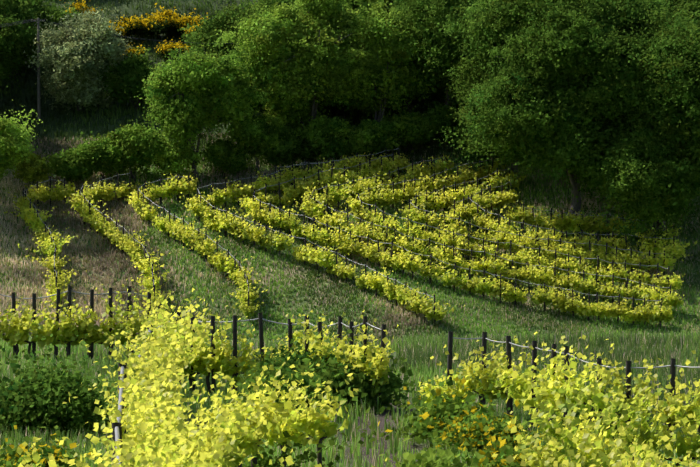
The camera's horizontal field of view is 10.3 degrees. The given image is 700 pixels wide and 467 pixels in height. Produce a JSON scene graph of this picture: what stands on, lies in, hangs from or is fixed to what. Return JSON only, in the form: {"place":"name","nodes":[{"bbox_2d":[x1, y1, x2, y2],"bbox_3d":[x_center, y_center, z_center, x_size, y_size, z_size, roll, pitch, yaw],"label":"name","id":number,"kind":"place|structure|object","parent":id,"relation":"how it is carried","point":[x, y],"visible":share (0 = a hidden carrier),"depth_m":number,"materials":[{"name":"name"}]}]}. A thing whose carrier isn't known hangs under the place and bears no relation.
{"place":"outdoors","nodes":[
{"label":"outdoors","id":0,"kind":"place"},
{"bbox_2d":[0,0,699,466],"bbox_3d":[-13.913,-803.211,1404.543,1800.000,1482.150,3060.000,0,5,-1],"label":"terrain","id":1,"kind":"structure","parent":0,"point":[100,118],"depth_m":396.08,"materials":[{"name":"green plant"}]},
{"bbox_2d":[32,18,44,119],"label":"utility pole","id":2,"kind":"object","parent":1,"relation":"on","point":[38,87],"visible":0.83,"depth_m":430.58,"materials":[{"name":"brown wood"}]},
{"bbox_2d":[0,19,232,43],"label":"utility cables","id":3,"kind":"object","parent":2,"relation":"attached to","point":[95,31],"visible":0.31,"depth_m":430.20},
{"bbox_2d":[0,309,648,466],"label":"bushes","id":4,"kind":"object","parent":1,"relation":"on","point":[39,397],"depth_m":60.42,"materials":[{"name":"green plant"}]},
{"bbox_2d":[12,146,675,464],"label":"vine stakes","id":5,"kind":"object","parent":1,"relation":"on","point":[484,345],"visible":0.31,"depth_m":384.17,"materials":[{"name":"brown wood"}]},
{"bbox_2d":[0,149,699,463],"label":"trellis wires","id":6,"kind":"object","parent":5,"relation":"attached to","point":[117,433],"visible":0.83,"depth_m":391.39,"materials":[{"name":"grey metal"}]},
{"bbox_2d":[0,151,699,466],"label":"vine","id":7,"kind":"object","parent":1,"relation":"on","point":[158,434],"depth_m":79.46,"materials":[{"name":"yellow plant"}]},
{"bbox_2d":[0,0,699,244],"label":"tree","id":8,"kind":"object","parent":1,"relation":"on","point":[544,99],"depth_m":411.91,"materials":[{"name":"green plant"}]}
]}

